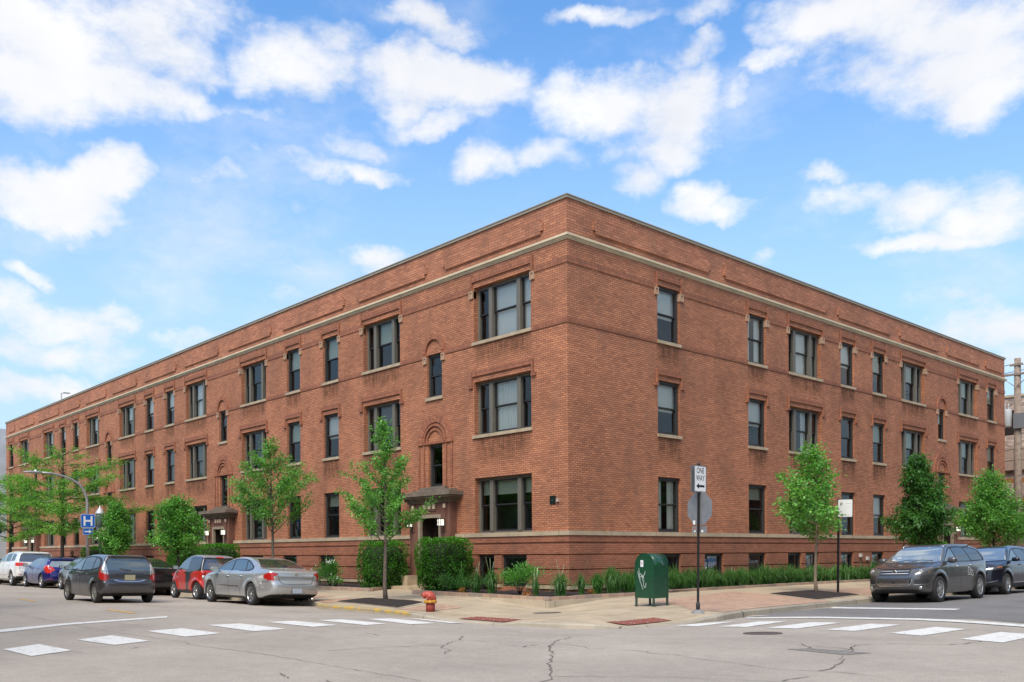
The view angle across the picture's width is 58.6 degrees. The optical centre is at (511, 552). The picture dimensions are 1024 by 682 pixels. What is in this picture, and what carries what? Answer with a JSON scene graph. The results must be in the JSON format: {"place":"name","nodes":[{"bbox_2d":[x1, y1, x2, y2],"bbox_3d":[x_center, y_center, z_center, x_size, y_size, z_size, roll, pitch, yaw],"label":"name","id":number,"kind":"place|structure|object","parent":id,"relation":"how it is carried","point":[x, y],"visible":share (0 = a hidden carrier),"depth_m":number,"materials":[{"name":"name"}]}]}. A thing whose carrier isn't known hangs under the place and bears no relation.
{"place":"outdoors","nodes":[
{"label":"outdoors","id":0,"kind":"place"},
{"bbox_2d":[0,582,1023,681],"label":"road","id":1,"kind":"structure","parent":0,"point":[480,653],"depth_m":13.36,"materials":[{"name":"asphalt"}]},
{"bbox_2d":[0,551,52,585],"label":"parked car","id":2,"kind":"object","parent":1,"relation":"on","point":[12,567],"visible":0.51,"depth_m":45.58,"materials":[{"name":"white paint"}]},
{"bbox_2d":[23,556,76,587],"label":"parked car","id":3,"kind":"object","parent":1,"relation":"on","point":[42,572],"visible":0.67,"depth_m":42.32,"materials":[{"name":"blue metal"}]},
{"bbox_2d":[58,557,85,589],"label":"parked car","id":4,"kind":"object","parent":1,"relation":"on","point":[62,577],"visible":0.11,"depth_m":40.11,"materials":[{"name":"grey"}]},
{"bbox_2d":[0,616,166,631],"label":"stop line","id":5,"kind":"object","parent":1,"relation":"on","point":[20,628],"visible":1,"depth_m":18.83,"materials":[{"name":"white paint"}]},
{"bbox_2d":[64,554,154,602],"bbox_3d":[-12.651,0.796,28.532,2.136,1.455,3.949,2,-1,-43],"label":"moving car","id":6,"kind":"object","parent":1,"relation":"on","point":[97,577],"visible":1,"depth_m":27.28,"materials":[{"name":"grey metal"}]},
{"bbox_2d":[147,558,176,594],"bbox_3d":[-14.758,0.927,36.008,2.214,1.450,4.679,3,-2,-42],"label":"parked car","id":7,"kind":"object","parent":1,"relation":"on","point":[164,572],"visible":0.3,"depth_m":34.50,"materials":[{"name":"grey"}]},
{"bbox_2d":[170,555,233,599],"bbox_3d":[-10.786,0.864,32.158,1.923,1.540,2.670,3,-2,-42],"label":"parked car","id":8,"kind":"object","parent":1,"relation":"on","point":[190,573],"visible":0.56,"depth_m":31.34,"materials":[{"name":"red"}]},
{"bbox_2d":[204,557,317,604],"bbox_3d":[-7.961,0.879,28.634,2.285,1.463,5.000,3,-2,-42],"label":"parked car","id":9,"kind":"object","parent":1,"relation":"on","point":[253,580],"visible":1,"depth_m":27.30,"materials":[{"name":"grey metal"}]},
{"bbox_2d":[3,591,980,681],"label":"road crack","id":10,"kind":"object","parent":1,"relation":"on","point":[551,655],"visible":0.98,"depth_m":12.90,"materials":[{"name":"grey"}]},
{"bbox_2d":[3,580,1023,628],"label":"kerb","id":11,"kind":"structure","parent":1,"relation":"on","point":[741,614],"depth_m":22.95,"materials":[{"name":"concrete"}]},
{"bbox_2d":[5,618,1023,655],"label":"crosswalk bars","id":12,"kind":"object","parent":1,"relation":"on","point":[35,649],"visible":1,"depth_m":16.64,"materials":[{"name":"white paint"}]},
{"bbox_2d":[752,589,1023,622],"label":"newer asphalt","id":13,"kind":"structure","parent":1,"relation":"on","point":[996,606],"depth_m":22.56,"materials":[{"name":"asphalt"}]},
{"bbox_2d":[743,607,1023,626],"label":"stop line","id":14,"kind":"object","parent":13,"relation":"on","point":[996,623],"visible":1,"depth_m":19.55,"materials":[{"name":"white paint"}]},
{"bbox_2d":[870,544,985,601],"bbox_3d":[12.661,0.600,27.748,4.742,1.706,2.333,0,-2,-43],"label":"parked car","id":15,"kind":"object","parent":1,"relation":"on","point":[935,572],"visible":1,"depth_m":26.76,"materials":[{"name":"grey metal"}]},
{"bbox_2d":[956,545,1023,594],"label":"parked car","id":16,"kind":"object","parent":1,"relation":"on","point":[1004,569],"visible":0.54,"depth_m":30.88,"materials":[{"name":"blue metal"}]},
{"bbox_2d":[0,0,1023,428],"label":"sky","id":17,"kind":"structure","parent":0,"point":[176,175],"materials":[{"name":"blue"}]},
{"bbox_2d":[292,581,901,625],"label":"pavement","id":18,"kind":"structure","parent":0,"point":[605,611],"depth_m":24.09,"materials":[{"name":"beige concrete"}]},
{"bbox_2d":[0,429,6,557],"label":"pale building","id":19,"kind":"structure","parent":18,"relation":"on","point":[3,545],"depth_m":80.48,"materials":[{"name":"white glass"}]},
{"bbox_2d":[318,582,387,587],"bbox_3d":[-9.138,1.293,38.255,2.460,0.045,14.700,0,0,-43],"label":"mulch bed","id":20,"kind":"object","parent":18,"relation":"on","point":[341,585],"visible":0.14,"depth_m":35.49,"materials":[{"name":"brown soil"}]},
{"bbox_2d":[195,543,240,558],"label":"hedge","id":21,"kind":"object","parent":20,"relation":"on","point":[218,549],"visible":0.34,"depth_m":42.97,"materials":[{"name":"green plant"}]},
{"bbox_2d":[313,555,347,585],"bbox_3d":[-6.881,0.671,34.502,1.304,1.291,1.149,0,0,-34],"label":"shrub","id":22,"kind":"object","parent":20,"relation":"on","point":[332,565],"visible":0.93,"depth_m":34.37,"materials":[{"name":"green plant"}]},
{"bbox_2d":[356,539,409,588],"bbox_3d":[-4.745,0.467,33.540,1.719,1.922,1.691,0,0,-43],"label":"hedge","id":23,"kind":"object","parent":20,"relation":"on","point":[372,558],"visible":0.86,"depth_m":33.10,"materials":[{"name":"green plant"}]},
{"bbox_2d":[318,586,389,591],"bbox_3d":[-9.329,1.349,38.047,2.096,0.164,14.948,0,0,-43],"label":"garden edging","id":24,"kind":"object","parent":18,"relation":"on","point":[349,588],"visible":0.21,"depth_m":32.73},
{"bbox_2d":[313,595,461,610],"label":"brick paving","id":25,"kind":"structure","parent":18,"relation":"on","point":[438,607],"depth_m":24.20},
{"bbox_2d":[0,473,75,552],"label":"street tree","id":26,"kind":"object","parent":25,"relation":"on","point":[11,538],"visible":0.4,"depth_m":56.61,"materials":[{"name":"green plant"}]},
{"bbox_2d":[23,470,94,556],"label":"street lamp","id":27,"kind":"object","parent":25,"relation":"on","point":[87,521],"visible":0.88,"depth_m":44.29,"materials":[{"name":"white"}]},
{"bbox_2d":[0,443,153,556],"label":"street tree","id":28,"kind":"object","parent":25,"relation":"on","point":[61,510],"visible":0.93,"depth_m":48.86,"materials":[{"name":"green plant"}]},
{"bbox_2d":[88,498,136,554],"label":"street tree","id":29,"kind":"object","parent":25,"relation":"on","point":[118,538],"visible":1,"depth_m":42.73,"materials":[{"name":"green plant"}]},
{"bbox_2d":[144,491,209,567],"bbox_3d":[-13.904,-0.461,37.911,2.544,4.122,2.584,0,0,-27],"label":"street tree","id":30,"kind":"object","parent":25,"relation":"on","point":[169,516],"visible":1,"depth_m":37.57,"materials":[{"name":"green plant"}]},
{"bbox_2d":[334,601,423,607],"bbox_3d":[-3.767,1.421,25.915,1.708,0.048,4.350,0,0,-43],"label":"tree pit border","id":31,"kind":"object","parent":25,"relation":"on","point":[387,606],"visible":0.31,"depth_m":24.86,"materials":[{"name":"concrete"}]},
{"bbox_2d":[341,598,420,606],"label":"mulch","id":32,"kind":"object","parent":31,"relation":"on","point":[388,602],"visible":0.99,"depth_m":25.43,"materials":[{"name":"brown soil"}]},
{"bbox_2d":[334,416,439,598],"bbox_3d":[-3.928,-1.224,26.395,2.387,5.485,3.103,0,0,-43],"label":"street tree","id":33,"kind":"object","parent":32,"relation":"on","point":[391,510],"visible":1,"depth_m":26.28,"materials":[{"name":"green plant"}]},
{"bbox_2d":[420,591,436,611],"bbox_3d":[-2.023,1.215,22.438,0.351,0.527,0.338,0,0,42],"label":"fire hydrant","id":34,"kind":"object","parent":18,"relation":"on","point":[431,600],"visible":0.98,"depth_m":22.34,"materials":[{"name":"metal"}]},
{"bbox_2d":[4,193,1006,591],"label":"apartment building","id":35,"kind":"structure","parent":18,"relation":"on","point":[568,379],"depth_m":35.07,"materials":[{"name":"brick"}]},
{"bbox_2d":[84,408,99,448],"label":"window","id":36,"kind":"structure","parent":35,"relation":"in","point":[93,422],"depth_m":60.82,"materials":[{"name":"brown paint"}]},
{"bbox_2d":[117,395,135,439],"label":"window","id":37,"kind":"structure","parent":35,"relation":"in","point":[129,411],"depth_m":56.23,"materials":[{"name":"glass"}]},
{"bbox_2d":[118,451,136,491],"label":"window","id":38,"kind":"structure","parent":35,"relation":"in","point":[126,477],"depth_m":56.22,"materials":[{"name":"glass"}]},
{"bbox_2d":[143,388,154,432],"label":"window","id":39,"kind":"structure","parent":35,"relation":"in","point":[150,402],"depth_m":53.53,"materials":[{"name":"glass"}]},
{"bbox_2d":[143,446,154,487],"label":"window","id":40,"kind":"structure","parent":35,"relation":"in","point":[150,457],"depth_m":53.55,"materials":[{"name":"glass"}]},
{"bbox_2d":[163,381,174,427],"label":"window","id":41,"kind":"structure","parent":35,"relation":"in","point":[170,395],"depth_m":51.36,"materials":[{"name":"glass"}]},
{"bbox_2d":[163,441,175,484],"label":"window","id":42,"kind":"structure","parent":35,"relation":"in","point":[170,453],"depth_m":51.30,"materials":[{"name":"grey paint"}]},
{"bbox_2d":[183,370,207,421],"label":"window","id":43,"kind":"structure","parent":35,"relation":"in","point":[197,408],"depth_m":48.87,"materials":[{"name":"glass"}]},
{"bbox_2d":[183,434,208,481],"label":"window","id":44,"kind":"structure","parent":35,"relation":"in","point":[198,452],"depth_m":48.82,"materials":[{"name":"glass"}]},
{"bbox_2d":[216,396,228,444],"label":"window","id":45,"kind":"structure","parent":35,"relation":"in","point":[221,398],"depth_m":46.26,"materials":[{"name":"brown paint"}]},
{"bbox_2d":[213,454,232,506],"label":"window","id":46,"kind":"structure","parent":35,"relation":"in","point":[228,466],"depth_m":46.20,"materials":[{"name":"brick"}]},
{"bbox_2d":[238,348,267,407],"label":"window","id":47,"kind":"structure","parent":35,"relation":"in","point":[249,389],"depth_m":44.06,"materials":[{"name":"brown paint"}]},
{"bbox_2d":[238,420,268,472],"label":"window","id":48,"kind":"structure","parent":35,"relation":"in","point":[249,437],"depth_m":44.08,"materials":[{"name":"green paint"}]},
{"bbox_2d":[246,501,266,539],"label":"window","id":49,"kind":"structure","parent":35,"relation":"in","point":[250,533],"depth_m":44.09,"materials":[{"name":"green paint"}]},
{"bbox_2d":[283,336,301,395],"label":"window","id":50,"kind":"structure","parent":35,"relation":"in","point":[293,356],"depth_m":41.09,"materials":[{"name":"brown paint"}]},
{"bbox_2d":[283,412,302,465],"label":"window","id":51,"kind":"structure","parent":35,"relation":"in","point":[295,426],"depth_m":41.07,"materials":[{"name":"grey paint"}]},
{"bbox_2d":[319,323,340,385],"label":"window","id":52,"kind":"structure","parent":35,"relation":"in","point":[333,341],"depth_m":38.74,"materials":[{"name":"glass"}]},
{"bbox_2d":[319,403,341,460],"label":"window","id":53,"kind":"structure","parent":35,"relation":"in","point":[331,421],"depth_m":38.76,"materials":[{"name":"grey paint"}]},
{"bbox_2d":[326,492,338,537],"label":"window","id":54,"kind":"structure","parent":35,"relation":"in","point":[332,499],"depth_m":38.88,"materials":[{"name":"grey paint"}]},
{"bbox_2d":[359,301,402,374],"bbox_3d":[-5.009,-7.910,35.784,0.413,3.280,2.900,0,0,-43],"label":"window","id":55,"kind":"structure","parent":35,"relation":"in","point":[385,332],"depth_m":36.05,"materials":[{"name":"green paint"}]},
{"bbox_2d":[359,389,403,454],"bbox_3d":[-4.992,-4.515,35.781,0.423,3.410,2.980,0,0,-43],"label":"window","id":56,"kind":"structure","parent":35,"relation":"in","point":[391,410],"depth_m":35.97,"materials":[{"name":"green paint"}]},
{"bbox_2d":[368,487,400,535],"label":"window","id":57,"kind":"structure","parent":35,"relation":"in","point":[379,516],"depth_m":36.20,"materials":[{"name":"green paint"}]},
{"bbox_2d":[422,334,444,401],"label":"window","id":58,"kind":"structure","parent":35,"relation":"in","point":[432,397],"depth_m":33.41,"materials":[{"name":"grey paint"}]},
{"bbox_2d":[417,414,453,487],"bbox_3d":[-2.730,-3.643,33.224,0.295,2.740,2.100,0,0,-43],"label":"window","id":59,"kind":"structure","parent":35,"relation":"in","point":[446,437],"depth_m":33.28,"materials":[{"name":"brick"}]},
{"bbox_2d":[480,555,494,589],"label":"basement window","id":60,"kind":"structure","parent":35,"relation":"in","point":[490,558],"depth_m":31.40,"materials":[{"name":"glass"}]},
{"bbox_2d":[469,254,534,345],"bbox_3d":[-0.253,-7.939,30.600,0.413,3.280,3.250,0,0,-43],"label":"window","id":61,"kind":"structure","parent":35,"relation":"in","point":[509,314],"depth_m":30.72,"materials":[{"name":"green paint"}]},
{"bbox_2d":[468,358,535,438],"bbox_3d":[-0.229,-4.544,30.603,0.440,3.410,3.330,0,0,-43],"label":"window","id":62,"kind":"structure","parent":35,"relation":"in","point":[507,402],"depth_m":30.83,"materials":[{"name":"green paint"}]},
{"bbox_2d":[479,474,531,532],"bbox_3d":[-0.143,-1.614,30.666,0.220,1.890,2.850,0,0,-43],"label":"window","id":63,"kind":"structure","parent":35,"relation":"in","point":[520,484],"depth_m":30.94,"materials":[{"name":"grey paint"}]},
{"bbox_2d":[504,555,527,586],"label":"basement window","id":64,"kind":"structure","parent":35,"relation":"in","point":[509,560],"depth_m":30.32,"materials":[{"name":"black paint"}]},
{"bbox_2d":[658,477,677,531],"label":"window","id":65,"kind":"structure","parent":35,"relation":"in","point":[672,493],"depth_m":32.06,"materials":[{"name":"glass"}]},
{"bbox_2d":[654,271,683,347],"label":"window","id":66,"kind":"structure","parent":35,"relation":"in","point":[667,299],"depth_m":31.93,"materials":[{"name":"glass"}]},
{"bbox_2d":[654,369,684,439],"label":"window","id":67,"kind":"structure","parent":35,"relation":"in","point":[667,392],"depth_m":31.92,"materials":[{"name":"glass"}]},
{"bbox_2d":[704,554,721,574],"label":"basement window","id":68,"kind":"structure","parent":35,"relation":"in","point":[711,560],"depth_m":33.72,"materials":[{"name":"glass"}]},
{"bbox_2d":[748,553,763,572],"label":"basement window","id":69,"kind":"structure","parent":35,"relation":"in","point":[755,559],"depth_m":35.55,"materials":[{"name":"glass"}]},
{"bbox_2d":[749,485,764,533],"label":"window","id":70,"kind":"structure","parent":35,"relation":"in","point":[755,491],"depth_m":35.80,"materials":[{"name":"glass"}]},
{"bbox_2d":[745,300,769,368],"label":"window","id":71,"kind":"structure","parent":35,"relation":"in","point":[758,323],"depth_m":35.75,"materials":[{"name":"grey paint"}]},
{"bbox_2d":[745,388,770,450],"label":"window","id":72,"kind":"structure","parent":35,"relation":"in","point":[755,407],"depth_m":35.68,"materials":[{"name":"glass"}]},
{"bbox_2d":[786,313,824,381],"bbox_3d":[12.063,-8.014,37.947,2.970,3.280,0.430,0,0,-43],"label":"window","id":73,"kind":"structure","parent":35,"relation":"in","point":[802,345],"depth_m":38.24,"materials":[{"name":"glass"}]},
{"bbox_2d":[786,396,825,457],"bbox_3d":[12.087,-4.619,37.943,3.050,3.410,0.440,0,0,-43],"label":"window","id":74,"kind":"structure","parent":35,"relation":"in","point":[806,436],"depth_m":38.24,"materials":[{"name":"grey paint"}]},
{"bbox_2d":[839,330,857,389],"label":"window","id":75,"kind":"structure","parent":35,"relation":"in","point":[844,347],"depth_m":40.58,"materials":[{"name":"glass"}]},
{"bbox_2d":[839,407,858,461],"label":"window","id":76,"kind":"structure","parent":35,"relation":"in","point":[842,409],"depth_m":40.61,"materials":[{"name":"grey paint"}]},
{"bbox_2d":[873,495,883,535],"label":"window","id":77,"kind":"structure","parent":35,"relation":"in","point":[878,509],"depth_m":42.65,"materials":[{"name":"glass"}]},
{"bbox_2d":[870,341,887,396],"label":"window","id":78,"kind":"structure","parent":35,"relation":"in","point":[877,359],"depth_m":42.64,"materials":[{"name":"grey paint"}]},
{"bbox_2d":[870,414,888,465],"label":"window","id":79,"kind":"structure","parent":35,"relation":"in","point":[876,426],"depth_m":42.55,"materials":[{"name":"grey paint"}]},
{"bbox_2d":[900,350,926,406],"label":"window","id":80,"kind":"structure","parent":35,"relation":"in","point":[905,368],"depth_m":45.17,"materials":[{"name":"glass"}]},
{"bbox_2d":[900,420,927,467],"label":"window","id":81,"kind":"structure","parent":35,"relation":"in","point":[909,438],"depth_m":45.05,"materials":[{"name":"grey paint"}]},
{"bbox_2d":[936,395,947,441],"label":"window","id":82,"kind":"structure","parent":35,"relation":"in","point":[940,412],"depth_m":47.21,"materials":[{"name":"glass"}]},
{"bbox_2d":[933,452,950,503],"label":"window","id":83,"kind":"structure","parent":35,"relation":"in","point":[937,463],"depth_m":47.05,"materials":[{"name":"brick"}]},
{"bbox_2d":[957,369,978,418],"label":"window","id":84,"kind":"structure","parent":35,"relation":"in","point":[961,384],"depth_m":49.72,"materials":[{"name":"glass"}]},
{"bbox_2d":[957,432,979,477],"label":"window","id":85,"kind":"structure","parent":35,"relation":"in","point":[966,449],"depth_m":49.71,"materials":[{"name":"green paint"}]},
{"bbox_2d":[986,378,997,423],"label":"window","id":86,"kind":"structure","parent":35,"relation":"in","point":[988,389],"depth_m":51.87,"materials":[{"name":"glass"}]},
{"bbox_2d":[465,596,628,607],"bbox_3d":[1.282,1.458,27.409,4.251,0.308,3.770,0,0,-43],"label":"corner footing","id":87,"kind":"object","parent":18,"relation":"on","point":[547,604],"visible":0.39,"depth_m":25.26,"materials":[{"name":"concrete"}]},
{"bbox_2d":[428,580,836,596],"bbox_3d":[9.227,1.181,37.090,28.650,0.045,6.950,0,0,-43],"label":"mulch bed","id":88,"kind":"object","parent":18,"relation":"on","point":[540,593],"visible":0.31,"depth_m":28.21,"materials":[{"name":"brown soil"}]},
{"bbox_2d":[413,536,474,590],"bbox_3d":[-2.267,0.418,30.578,1.966,1.994,1.471,0,0,-43],"label":"hedge","id":89,"kind":"object","parent":88,"relation":"on","point":[435,560],"visible":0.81,"depth_m":30.11,"materials":[{"name":"green plant"}]},
{"bbox_2d":[478,557,503,593],"bbox_3d":[-0.590,0.686,27.704,0.891,1.116,0.942,0,0,-43],"label":"grass tuft","id":90,"kind":"object","parent":88,"relation":"on","point":[490,581],"visible":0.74,"depth_m":27.59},
{"bbox_2d":[489,560,550,593],"bbox_3d":[0.277,0.750,27.017,1.680,1.049,1.660,0,0,-43],"label":"shrub","id":91,"kind":"object","parent":88,"relation":"on","point":[510,576],"visible":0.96,"depth_m":26.89,"materials":[{"name":"green plant"}]},
{"bbox_2d":[545,560,574,595],"bbox_3d":[1.394,0.710,26.067,1.163,1.044,1.245,0,0,-22],"label":"grass tuft","id":92,"kind":"object","parent":88,"relation":"on","point":[560,584],"visible":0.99,"depth_m":25.95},
{"bbox_2d":[587,571,609,593],"bbox_3d":[2.521,0.873,27.051,1.024,0.704,1.052,0,0,0],"label":"grass tuft","id":93,"kind":"object","parent":88,"relation":"on","point":[597,588],"visible":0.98,"depth_m":26.95,"materials":[{"name":"green plant"}]},
{"bbox_2d":[601,565,630,592],"bbox_3d":[2.949,0.785,27.610,1.327,0.873,1.436,0,0,-43],"label":"grass tuft","id":94,"kind":"object","parent":88,"relation":"on","point":[612,576],"visible":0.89,"depth_m":27.44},
{"bbox_2d":[618,560,880,590],"bbox_3d":[12.159,0.728,36.736,24.902,0.856,2.582,0,0,-43],"label":"grass row","id":95,"kind":"object","parent":88,"relation":"on","point":[731,577],"visible":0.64,"depth_m":33.58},
{"bbox_2d":[610,617,669,624],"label":"tactile paving","id":96,"kind":"structure","parent":18,"relation":"on","point":[639,621],"depth_m":19.39,"materials":[{"name":"red brick"}]},
{"bbox_2d":[412,579,869,600],"bbox_3d":[9.223,1.317,37.081,28.870,0.328,7.153,0,0,-43],"label":"garden edging","id":97,"kind":"object","parent":18,"relation":"on","point":[446,593],"visible":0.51,"depth_m":28.01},
{"bbox_2d":[635,553,668,606],"bbox_3d":[3.587,0.698,23.435,0.601,1.366,0.640,0,0,-43],"label":"mailbox","id":98,"kind":"object","parent":18,"relation":"on","point":[651,575],"visible":0.99,"depth_m":23.24,"materials":[{"name":"green paint"}]},
{"bbox_2d":[688,463,711,613],"bbox_3d":[4.277,-0.325,20.779,0.452,3.422,0.609,0,0,2],"label":"sign pole","id":99,"kind":"object","parent":18,"relation":"on","point":[699,507],"visible":1,"depth_m":20.73,"materials":[{"name":"metal"}]},
{"bbox_2d":[655,587,870,611],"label":"brick paving","id":100,"kind":"structure","parent":18,"relation":"on","point":[726,601],"depth_m":25.13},
{"bbox_2d":[764,593,863,599],"bbox_3d":[9.279,1.305,28.143,4.142,0.053,2.603,0,0,-43],"label":"tree pit border","id":101,"kind":"object","parent":100,"relation":"on","point":[811,598],"visible":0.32,"depth_m":27.43,"materials":[{"name":"concrete"}]},
{"bbox_2d":[771,590,857,598],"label":"mulch","id":102,"kind":"object","parent":101,"relation":"on","point":[812,594],"visible":0.98,"depth_m":27.68,"materials":[{"name":"brown soil"}]},
{"bbox_2d":[772,438,846,590],"bbox_3d":[9.375,-1.108,28.968,2.286,5.052,3.564,0,0,5],"label":"street tree","id":103,"kind":"object","parent":102,"relation":"on","point":[821,509],"visible":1,"depth_m":28.65,"materials":[{"name":"green plant"}]},
{"bbox_2d":[837,499,852,591],"bbox_3d":[10.769,-0.174,29.588,0.128,3.160,0.499,0,1,-43],"label":"sign pole","id":104,"kind":"object","parent":100,"relation":"on","point":[844,506],"visible":0.96,"depth_m":29.63,"materials":[{"name":"metal"}]},
{"bbox_2d":[874,452,961,546],"bbox_3d":[15.313,-1.230,34.523,3.084,5.258,3.277,0,0,-43],"label":"street tree","id":105,"kind":"object","parent":100,"relation":"on","point":[926,520],"visible":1,"depth_m":34.00,"materials":[{"name":"green plant"}]},
{"bbox_2d":[946,464,1023,545],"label":"street tree","id":106,"kind":"object","parent":100,"relation":"on","point":[991,509],"visible":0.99,"depth_m":38.80,"materials":[{"name":"green plant"}]},
{"bbox_2d":[1004,358,1023,546],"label":"utility pole","id":107,"kind":"object","parent":18,"relation":"on","point":[1018,421],"visible":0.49,"depth_m":54.20,"materials":[{"name":"brown wood"}]},
{"bbox_2d":[1005,393,1023,546],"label":"brick building","id":108,"kind":"structure","parent":18,"relation":"on","point":[1009,446],"depth_m":59.65,"materials":[{"name":"brick"}]},
{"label":"mulch bed","id":109,"kind":"structure","parent":18,"relation":"on","visible":0},
{"bbox_2d":[166,545,200,565],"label":"hedge","id":110,"kind":"object","parent":109,"relation":"on","point":[171,560],"visible":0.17,"depth_m":45.97,"materials":[{"name":"green plant"}]},
{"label":"mulch","id":111,"kind":"structure","parent":0,"visible":0},
{"bbox_2d":[224,434,320,557],"bbox_3d":[-8.394,-1.283,31.883,3.292,5.690,2.835,0,0,-8],"label":"street tree","id":112,"kind":"object","parent":111,"relation":"on","point":[285,483],"visible":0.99,"depth_m":31.73,"materials":[{"name":"green plant"}]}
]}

